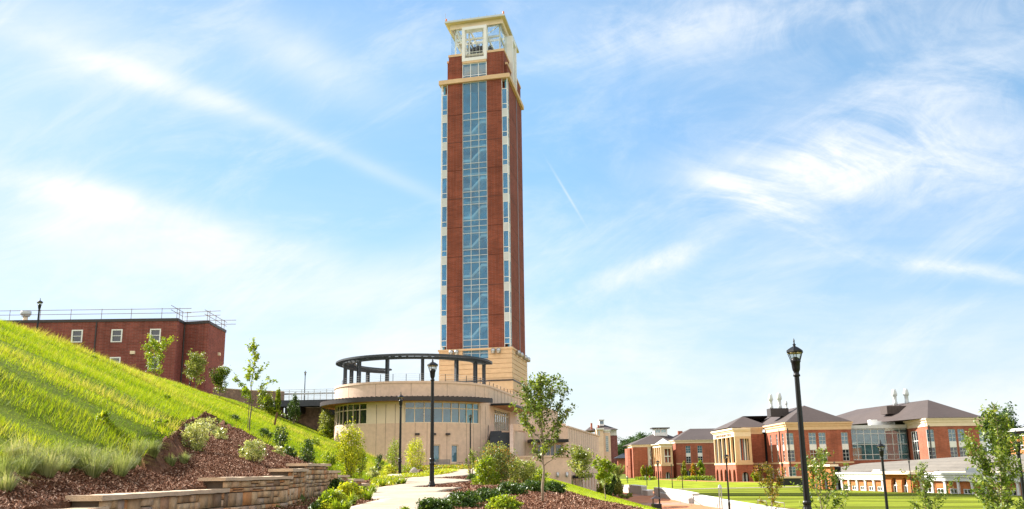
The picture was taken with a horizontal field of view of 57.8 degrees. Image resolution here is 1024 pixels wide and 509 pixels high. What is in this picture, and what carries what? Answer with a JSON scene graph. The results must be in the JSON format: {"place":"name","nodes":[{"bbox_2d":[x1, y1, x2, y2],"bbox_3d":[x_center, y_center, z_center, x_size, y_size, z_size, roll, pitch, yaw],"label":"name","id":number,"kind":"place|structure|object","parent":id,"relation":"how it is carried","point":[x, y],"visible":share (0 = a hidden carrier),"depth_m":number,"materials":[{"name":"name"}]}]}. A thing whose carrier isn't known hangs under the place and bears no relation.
{"place":"outdoors","nodes":[
{"label":"outdoors","id":0,"kind":"place"},
{"bbox_2d":[350,469,474,508],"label":"path","id":1,"kind":"structure","parent":0,"point":[409,493],"depth_m":27.85,"materials":[{"name":"concrete"}]},
{"bbox_2d":[0,406,1016,507],"bbox_3d":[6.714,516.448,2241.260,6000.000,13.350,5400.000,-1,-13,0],"label":"ground","id":2,"kind":"structure","parent":0,"point":[622,476],"depth_m":111.94,"materials":[{"name":"brown soil"}]},
{"bbox_2d":[2,318,226,393],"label":"brick dormitory","id":3,"kind":"structure","parent":2,"relation":"on","point":[121,341],"depth_m":119.13,"materials":[{"name":"red brick"}]},
{"bbox_2d":[71,330,82,341],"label":"sash window","id":4,"kind":"structure","parent":3,"relation":"in","point":[76,335],"depth_m":118.93,"materials":[{"name":"white paint"}]},
{"bbox_2d":[111,329,122,341],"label":"sash window","id":5,"kind":"structure","parent":3,"relation":"in","point":[116,334],"depth_m":118.94,"materials":[{"name":"white paint"}]},
{"bbox_2d":[9,305,226,326],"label":"roof guardrail","id":6,"kind":"object","parent":3,"relation":"on","point":[187,316],"visible":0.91,"depth_m":119.87,"materials":[{"name":"grey metal"}]},
{"bbox_2d":[149,329,160,341],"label":"sash window","id":7,"kind":"structure","parent":3,"relation":"in","point":[156,333],"depth_m":118.96,"materials":[{"name":"white paint"}]},
{"bbox_2d":[0,413,284,508],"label":"mulch slope","id":8,"kind":"structure","parent":2,"relation":"on","point":[161,464],"depth_m":19.98,"materials":[{"name":"brown wood"}]},
{"bbox_2d":[0,466,32,491],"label":"ornamental grass","id":9,"kind":"object","parent":8,"relation":"on","point":[10,485],"depth_m":14.45,"materials":[{"name":"green plant"}]},
{"bbox_2d":[0,445,39,478],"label":"ornamental grass","id":10,"kind":"object","parent":8,"relation":"on","point":[3,469],"depth_m":15.00,"materials":[{"name":"green plant"}]},
{"bbox_2d":[9,450,55,476],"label":"ornamental grass","id":11,"kind":"object","parent":8,"relation":"on","point":[23,468],"depth_m":15.60,"materials":[{"name":"green plant"}]},
{"bbox_2d":[23,443,96,478],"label":"ornamental grass","id":12,"kind":"object","parent":8,"relation":"on","point":[50,472],"depth_m":16.16,"materials":[{"name":"green plant"}]},
{"bbox_2d":[43,448,95,472],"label":"ornamental grass","id":13,"kind":"object","parent":8,"relation":"on","point":[64,469],"depth_m":17.03,"materials":[{"name":"green plant"}]},
{"bbox_2d":[56,443,110,469],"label":"ornamental grass","id":14,"kind":"object","parent":8,"relation":"on","point":[79,463],"depth_m":17.67,"materials":[{"name":"green plant"}]},
{"bbox_2d":[67,448,124,477],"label":"ornamental grass","id":15,"kind":"object","parent":8,"relation":"on","point":[92,468],"depth_m":17.44,"materials":[{"name":"green plant"}]},
{"bbox_2d":[93,441,133,462],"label":"ornamental grass","id":16,"kind":"object","parent":8,"relation":"on","point":[104,451],"depth_m":19.26,"materials":[{"name":"green plant"}]},
{"bbox_2d":[91,445,161,476],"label":"ornamental grass","id":17,"kind":"object","parent":8,"relation":"on","point":[120,470],"depth_m":18.48,"materials":[{"name":"green plant"}]},
{"bbox_2d":[139,437,171,456],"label":"ornamental grass","id":18,"kind":"object","parent":8,"relation":"on","point":[151,450],"depth_m":21.54,"materials":[{"name":"green plant"}]},
{"bbox_2d":[0,411,313,508],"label":"mulch chips","id":19,"kind":"object","parent":8,"relation":"on","point":[235,435],"visible":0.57,"depth_m":21.48,"materials":[{"name":"brown wood"}]},
{"bbox_2d":[180,418,212,450],"bbox_3d":[-9.092,5.217,26.612,0.970,1.058,0.989,-1,-13,0],"label":"shrub","id":20,"kind":"object","parent":8,"relation":"on","point":[199,439],"visible":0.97,"depth_m":26.49,"materials":[{"name":"green plant"}]},
{"bbox_2d":[198,416,220,432],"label":"shrub","id":21,"kind":"object","parent":8,"relation":"on","point":[210,424],"visible":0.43,"depth_m":35.78,"materials":[{"name":"green plant"}]},
{"bbox_2d":[212,426,228,439],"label":"shrub","id":22,"kind":"object","parent":8,"relation":"on","point":[219,430],"visible":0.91,"depth_m":30.41,"materials":[{"name":"green plant"}]},
{"bbox_2d":[238,438,268,462],"bbox_3d":[-7.289,5.565,26.107,0.903,0.804,0.848,-1,-13,0],"label":"shrub","id":23,"kind":"object","parent":8,"relation":"on","point":[248,452],"visible":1,"depth_m":26.02,"materials":[{"name":"green plant"}]},
{"bbox_2d":[297,434,316,462],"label":"shrub","id":24,"kind":"object","parent":8,"relation":"on","point":[307,456],"visible":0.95,"depth_m":37.91,"materials":[{"name":"green plant"}]},
{"bbox_2d":[140,333,177,375],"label":"hilltop tree","id":25,"kind":"object","parent":2,"relation":"on","point":[155,345],"visible":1,"depth_m":97.01,"materials":[{"name":"green plant"}]},
{"bbox_2d":[183,348,208,387],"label":"hilltop tree","id":26,"kind":"object","parent":2,"relation":"on","point":[194,361],"visible":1,"depth_m":96.80,"materials":[{"name":"green plant"}]},
{"bbox_2d":[0,319,397,479],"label":"hillside turf","id":27,"kind":"structure","parent":2,"relation":"on","point":[48,428],"depth_m":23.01,"materials":[{"name":"green plant"}]},
{"bbox_2d":[1,429,45,461],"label":"ornamental grass","id":28,"kind":"object","parent":27,"relation":"on","point":[13,446],"depth_m":16.34,"materials":[{"name":"green plant"}]},
{"bbox_2d":[2,435,73,467],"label":"ornamental grass","id":29,"kind":"object","parent":27,"relation":"on","point":[24,450],"depth_m":16.25,"materials":[{"name":"green plant"}]},
{"bbox_2d":[39,437,79,462],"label":"ornamental grass","id":30,"kind":"object","parent":27,"relation":"on","point":[60,451],"depth_m":17.61,"materials":[{"name":"green plant"}]},
{"bbox_2d":[94,410,115,423],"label":"weed","id":31,"kind":"object","parent":27,"relation":"on","point":[104,414],"visible":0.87,"depth_m":22.66,"materials":[{"name":"green plant"}]},
{"bbox_2d":[118,432,159,459],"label":"ornamental grass","id":32,"kind":"object","parent":27,"relation":"on","point":[136,447],"depth_m":20.75,"materials":[{"name":"green plant"}]},
{"bbox_2d":[256,386,274,410],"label":"slope bush","id":33,"kind":"object","parent":27,"relation":"on","point":[270,402],"visible":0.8,"depth_m":104.81,"materials":[{"name":"green plant"}]},
{"bbox_2d":[273,424,290,450],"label":"shrub","id":34,"kind":"object","parent":27,"relation":"on","point":[281,437],"visible":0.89,"depth_m":40.41,"materials":[{"name":"green plant"}]},
{"bbox_2d":[287,392,300,423],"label":"slope bush","id":35,"kind":"object","parent":27,"relation":"on","point":[293,405],"visible":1,"depth_m":104.60,"materials":[{"name":"green plant"}]},
{"bbox_2d":[318,409,334,436],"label":"slope bush","id":36,"kind":"object","parent":27,"relation":"on","point":[328,418],"visible":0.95,"depth_m":104.14,"materials":[{"name":"green plant"}]},
{"bbox_2d":[318,421,334,437],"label":"slope bush","id":37,"kind":"object","parent":27,"relation":"on","point":[329,433],"visible":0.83,"depth_m":103.74,"materials":[{"name":"green plant"}]},
{"bbox_2d":[319,450,339,466],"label":"shrub","id":38,"kind":"object","parent":27,"relation":"on","point":[329,460],"visible":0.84,"depth_m":43.37,"materials":[{"name":"green plant"}]},
{"bbox_2d":[351,445,367,477],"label":"bed shrub","id":39,"kind":"object","parent":27,"relation":"on","point":[363,466],"visible":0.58,"depth_m":42.81,"materials":[{"name":"green plant"}]},
{"bbox_2d":[64,463,368,508],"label":"stone retaining wall","id":40,"kind":"structure","parent":2,"relation":"on","point":[283,487],"depth_m":20.50,"materials":[{"name":"stone"}]},
{"bbox_2d":[209,365,232,396],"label":"hilltop tree","id":41,"kind":"object","parent":2,"relation":"on","point":[220,375],"visible":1,"depth_m":96.39,"materials":[{"name":"green plant"}]},
{"bbox_2d":[213,387,284,416],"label":"stone wall","id":42,"kind":"structure","parent":2,"relation":"on","point":[234,394],"depth_m":112.51,"materials":[{"name":"stone"}]},
{"bbox_2d":[232,337,277,430],"bbox_3d":[-12.160,6.196,43.699,2.048,4.664,1.724,-1,-13,0],"label":"staked sapling","id":43,"kind":"object","parent":2,"relation":"on","point":[244,388],"visible":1,"depth_m":43.81,"materials":[{"name":"green plant"}]},
{"bbox_2d":[286,407,334,431],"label":"stone wall","id":44,"kind":"structure","parent":2,"relation":"on","point":[311,418],"depth_m":114.33,"materials":[{"name":"stone"}]},
{"bbox_2d":[265,463,643,508],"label":"mulch bed","id":45,"kind":"object","parent":2,"relation":"on","point":[364,481],"visible":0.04,"depth_m":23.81,"materials":[{"name":"brown wood"}]},
{"bbox_2d":[316,486,347,508],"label":"border bush","id":46,"kind":"object","parent":45,"relation":"on","point":[327,496],"visible":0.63,"depth_m":20.18,"materials":[{"name":"green plant"}]},
{"bbox_2d":[327,478,345,492],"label":"border bush","id":47,"kind":"object","parent":45,"relation":"on","point":[335,482],"visible":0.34,"depth_m":28.76,"materials":[{"name":"green plant"}]},
{"bbox_2d":[334,479,363,499],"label":"border bush","id":48,"kind":"object","parent":45,"relation":"on","point":[347,487],"visible":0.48,"depth_m":25.15,"materials":[{"name":"green plant"}]},
{"bbox_2d":[332,416,366,478],"bbox_3d":[-7.027,8.391,40.138,1.545,2.740,1.570,-1,-13,0],"label":"bed shrub","id":49,"kind":"object","parent":45,"relation":"on","point":[348,449],"visible":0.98,"depth_m":39.95,"materials":[{"name":"green plant"}]},
{"bbox_2d":[385,438,403,471],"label":"bed shrub","id":50,"kind":"object","parent":45,"relation":"on","point":[392,454],"visible":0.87,"depth_m":60.53,"materials":[{"name":"green plant"}]},
{"bbox_2d":[397,394,403,473],"bbox_3d":[-6.162,9.926,51.199,0.396,4.680,0.365,2,-13,-11],"label":"street lamp","id":51,"kind":"object","parent":45,"relation":"on","point":[400,396],"visible":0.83,"depth_m":51.21,"materials":[{"name":"black metal"}]},
{"bbox_2d":[369,468,458,485],"bbox_3d":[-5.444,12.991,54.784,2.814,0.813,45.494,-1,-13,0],"label":"groundcover","id":52,"kind":"object","parent":45,"relation":"on","point":[425,473],"visible":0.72,"depth_m":49.17,"materials":[{"name":"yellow plant"}]},
{"bbox_2d":[401,436,428,470],"bbox_3d":[-6.091,12.674,58.679,1.682,2.638,1.625,7,-15,-29],"label":"bed shrub","id":53,"kind":"object","parent":45,"relation":"on","point":[412,449],"visible":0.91,"depth_m":58.52,"materials":[{"name":"green plant"}]},
{"bbox_2d":[427,357,437,486],"bbox_3d":[-2.872,6.021,33.412,0.396,4.680,0.365,-1,-13,0],"label":"street lamp","id":54,"kind":"object","parent":45,"relation":"on","point":[432,371],"visible":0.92,"depth_m":33.33,"materials":[{"name":"black metal"}]},
{"bbox_2d":[415,496,454,508],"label":"hedge bush","id":55,"kind":"object","parent":45,"relation":"on","point":[432,503],"visible":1,"depth_m":19.93,"materials":[{"name":"green plant"}]},
{"bbox_2d":[406,464,475,469],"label":"groundcover","id":56,"kind":"object","parent":45,"relation":"on","point":[456,466],"visible":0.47,"depth_m":86.70,"materials":[{"name":"green plant"}]},
{"bbox_2d":[444,488,485,507],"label":"hedge bush","id":57,"kind":"object","parent":45,"relation":"on","point":[467,499],"visible":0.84,"depth_m":21.56,"materials":[{"name":"green plant"}]},
{"bbox_2d":[465,450,476,473],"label":"bed shrub","id":58,"kind":"object","parent":45,"relation":"on","point":[473,457],"visible":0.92,"depth_m":48.75,"materials":[{"name":"green plant"}]},
{"bbox_2d":[470,455,503,484],"bbox_3d":[-0.931,7.965,34.138,1.366,1.249,1.156,-11,-17,38],"label":"bed shrub","id":59,"kind":"object","parent":45,"relation":"on","point":[489,473],"visible":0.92,"depth_m":33.98,"materials":[{"name":"green plant"}]},
{"bbox_2d":[472,486,507,502],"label":"hedge bush","id":60,"kind":"object","parent":45,"relation":"on","point":[484,493],"visible":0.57,"depth_m":23.52,"materials":[{"name":"green plant"}]},
{"bbox_2d":[473,440,520,482],"bbox_3d":[-0.603,7.871,35.184,1.832,1.876,1.703,-8,-15,30],"label":"bed shrub","id":61,"kind":"object","parent":45,"relation":"on","point":[500,462],"visible":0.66,"depth_m":34.90,"materials":[{"name":"green plant"}]},
{"bbox_2d":[485,493,523,508],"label":"hedge bush","id":62,"kind":"object","parent":45,"relation":"on","point":[502,502],"visible":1,"depth_m":20.65,"materials":[{"name":"green plant"}]},
{"bbox_2d":[494,481,528,494],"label":"hedge bush","id":63,"kind":"object","parent":45,"relation":"on","point":[507,487],"visible":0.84,"depth_m":26.99,"materials":[{"name":"green plant"}]},
{"bbox_2d":[506,455,540,482],"bbox_3d":[0.408,8.407,36.049,1.493,1.196,1.542,-1,-13,0],"label":"bed shrub","id":64,"kind":"object","parent":45,"relation":"on","point":[525,472],"visible":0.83,"depth_m":35.81,"materials":[{"name":"green plant"}]},
{"bbox_2d":[519,479,548,492],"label":"hedge bush","id":65,"kind":"object","parent":45,"relation":"on","point":[533,485],"visible":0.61,"depth_m":28.87,"materials":[{"name":"green plant"}]},
{"bbox_2d":[524,465,551,485],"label":"bed shrub","id":66,"kind":"object","parent":45,"relation":"on","point":[538,476],"visible":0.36,"depth_m":36.79,"materials":[{"name":"green plant"}]},
{"bbox_2d":[508,371,574,501],"bbox_3d":[0.835,4.644,23.670,1.878,3.419,1.473,-8,-15,28],"label":"maple sapling","id":67,"kind":"object","parent":45,"relation":"on","point":[538,405],"visible":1,"depth_m":23.70,"materials":[{"name":"green plant"}]},
{"bbox_2d":[544,479,568,493],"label":"hedge bush","id":68,"kind":"object","parent":45,"relation":"on","point":[554,486],"visible":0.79,"depth_m":30.86,"materials":[{"name":"green plant"}]},
{"bbox_2d":[320,381,599,491],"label":"round hall","id":69,"kind":"structure","parent":2,"relation":"on","point":[372,409],"depth_m":98.57,"materials":[{"name":"beige concrete"}]},
{"bbox_2d":[269,389,334,414],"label":"footbridge","id":70,"kind":"object","parent":69,"relation":"on","point":[304,404],"visible":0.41,"depth_m":112.24,"materials":[{"name":"metal"}]},
{"bbox_2d":[334,403,366,426],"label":"ribbon window","id":71,"kind":"structure","parent":69,"relation":"in","point":[350,409],"depth_m":99.39,"materials":[{"name":"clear glass"}]},
{"bbox_2d":[336,353,491,384],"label":"pergola","id":72,"kind":"object","parent":69,"relation":"on","point":[350,364],"visible":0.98,"depth_m":100.95,"materials":[{"name":"metal"}]},
{"bbox_2d":[345,374,525,398],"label":"terrace railing","id":73,"kind":"object","parent":69,"relation":"on","point":[445,376],"visible":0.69,"depth_m":100.39,"materials":[{"name":"black metal"}]},
{"bbox_2d":[404,402,478,423],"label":"ribbon window","id":74,"kind":"structure","parent":69,"relation":"in","point":[415,412],"depth_m":97.90,"materials":[{"name":"teal glass"}]},
{"bbox_2d":[451,445,458,463],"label":"window","id":75,"kind":"structure","parent":69,"relation":"in","point":[454,447],"depth_m":97.76,"materials":[{"name":"teal glass"}]},
{"bbox_2d":[494,409,508,430],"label":"window","id":76,"kind":"structure","parent":69,"relation":"in","point":[501,418],"depth_m":110.35,"materials":[{"name":"clear glass"}]},
{"bbox_2d":[438,11,529,398],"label":"bell tower","id":77,"kind":"structure","parent":2,"relation":"on","point":[482,310],"depth_m":159.16,"materials":[{"name":"brick"}]},
{"bbox_2d":[514,455,571,483],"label":"plaza wall","id":78,"kind":"structure","parent":2,"relation":"on","point":[557,468],"depth_m":100.40,"materials":[{"name":"concrete"}]},
{"bbox_2d":[566,444,594,487],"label":"flank tree","id":79,"kind":"object","parent":2,"relation":"on","point":[578,456],"visible":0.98,"depth_m":79.69,"materials":[{"name":"green plant"}]},
{"bbox_2d":[540,477,656,508],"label":"slope turf","id":80,"kind":"structure","parent":2,"relation":"on","point":[594,495],"depth_m":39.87,"materials":[{"name":"green plant"}]},
{"bbox_2d":[590,455,616,498],"bbox_3d":[3.745,9.074,37.591,1.060,1.878,0.853,-1,-13,0],"label":"slope sapling","id":81,"kind":"object","parent":80,"relation":"on","point":[604,464],"visible":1,"depth_m":37.55,"materials":[{"name":"green plant"}]},
{"bbox_2d":[585,419,617,472],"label":"tall hall","id":82,"kind":"structure","parent":2,"relation":"on","point":[608,445],"depth_m":420.03,"materials":[{"name":"brick"}]},
{"bbox_2d":[622,427,673,478],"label":"cupola hall","id":83,"kind":"structure","parent":2,"relation":"on","point":[651,449],"depth_m":336.92,"materials":[{"name":"brick"}]},
{"bbox_2d":[669,428,715,477],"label":"hall","id":84,"kind":"structure","parent":2,"relation":"on","point":[690,447],"depth_m":330.75,"materials":[{"name":"red brick"}]},
{"bbox_2d":[752,464,785,508],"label":"turning sapling","id":85,"kind":"object","parent":2,"relation":"on","point":[769,481],"visible":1,"depth_m":38.73,"materials":[{"name":"green plant"}]},
{"bbox_2d":[711,393,853,481],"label":"science building","id":86,"kind":"structure","parent":2,"relation":"on","point":[746,444],"depth_m":254.73,"materials":[{"name":"red brick"}]},
{"bbox_2d":[780,476,801,485],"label":"loading ramp","id":87,"kind":"structure","parent":2,"relation":"on","point":[795,480],"depth_m":198.45,"materials":[{"name":"grey concrete"}]},
{"bbox_2d":[786,338,811,508],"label":"street lamp","id":88,"kind":"object","parent":2,"relation":"on","point":[795,364],"visible":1,"depth_m":20.92,"materials":[{"name":"black metal"}]},
{"bbox_2d":[790,446,853,508],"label":"open sapling","id":89,"kind":"object","parent":2,"relation":"on","point":[818,473],"visible":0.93,"depth_m":27.57,"materials":[{"name":"green plant"}]},
{"bbox_2d":[876,440,888,508],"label":"street lamp","id":90,"kind":"object","parent":2,"relation":"on","point":[881,452],"visible":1,"depth_m":42.65,"materials":[{"name":"black metal"}]},
{"bbox_2d":[837,389,987,464],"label":"science wing","id":91,"kind":"structure","parent":2,"relation":"on","point":[919,430],"depth_m":242.85,"materials":[{"name":"red brick"}]},
{"bbox_2d":[911,431,919,459],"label":"window","id":92,"kind":"structure","parent":91,"relation":"in","point":[915,444],"depth_m":239.54,"materials":[{"name":"white glass"}]},
{"bbox_2d":[808,454,1023,495],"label":"pavilion","id":93,"kind":"structure","parent":2,"relation":"on","point":[866,476],"depth_m":143.14,"materials":[{"name":"white brick"}]},
{"bbox_2d":[900,461,960,508],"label":"slender sapling","id":94,"kind":"object","parent":2,"relation":"on","point":[927,486],"visible":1,"depth_m":31.87,"materials":[{"name":"green plant"}]},
{"bbox_2d":[960,399,1023,508],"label":"leafy young tree","id":95,"kind":"object","parent":2,"relation":"on","point":[1002,451],"visible":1,"depth_m":20.90,"materials":[{"name":"green plant"}]},
{"bbox_2d":[979,401,1016,454],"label":"background tree","id":96,"kind":"object","parent":2,"relation":"on","point":[1005,410],"visible":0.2,"depth_m":411.74,"materials":[{"name":"green plant"}]},
{"bbox_2d":[1008,428,1023,453],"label":"orange hall","id":97,"kind":"structure","parent":2,"relation":"on","point":[1020,430],"depth_m":191.60,"materials":[{"name":"brick"}]},
{"bbox_2d":[1015,429,1023,502],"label":"street lamp","id":98,"kind":"object","parent":2,"relation":"on","point":[1022,477],"visible":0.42,"depth_m":32.07,"materials":[{"name":"black metal"}]},
{"bbox_2d":[0,0,1023,454],"label":"sky","id":99,"kind":"structure","parent":0,"point":[710,187],"materials":[{"name":"blue"}]},
{"bbox_2d":[612,491,792,508],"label":"patio","id":100,"kind":"structure","parent":0,"point":[664,502],"depth_m":103.79,"materials":[{"name":"beige concrete"}]},
{"bbox_2d":[614,478,623,496],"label":"conifer","id":101,"kind":"object","parent":100,"relation":"on","point":[618,487],"visible":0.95,"depth_m":129.74,"materials":[{"name":"green plant"}]},
{"bbox_2d":[623,485,646,494],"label":"seat wall","id":102,"kind":"structure","parent":100,"relation":"on","point":[635,489],"depth_m":145.64,"materials":[{"name":"white paint"}]},
{"bbox_2d":[657,488,698,503],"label":"seat wall","id":103,"kind":"structure","parent":100,"relation":"on","point":[673,494],"depth_m":111.42,"materials":[{"name":"white paint"}]},
{"bbox_2d":[694,496,784,508],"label":"seat wall","id":104,"kind":"structure","parent":100,"relation":"on","point":[706,501],"depth_m":84.27,"materials":[{"name":"white paint"}]},
{"bbox_2d":[610,479,802,488],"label":"lawn","id":105,"kind":"structure","parent":0,"point":[652,484],"depth_m":227.56,"materials":[{"name":"green plant"}]},
{"bbox_2d":[676,475,713,479],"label":"hedge","id":106,"kind":"object","parent":105,"relation":"on","point":[691,477],"visible":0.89,"depth_m":285.39,"materials":[{"name":"green plant"}]},
{"bbox_2d":[685,487,1023,508],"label":"lawn","id":107,"kind":"structure","parent":0,"point":[790,497],"depth_m":108.12,"materials":[{"name":"green plant"}]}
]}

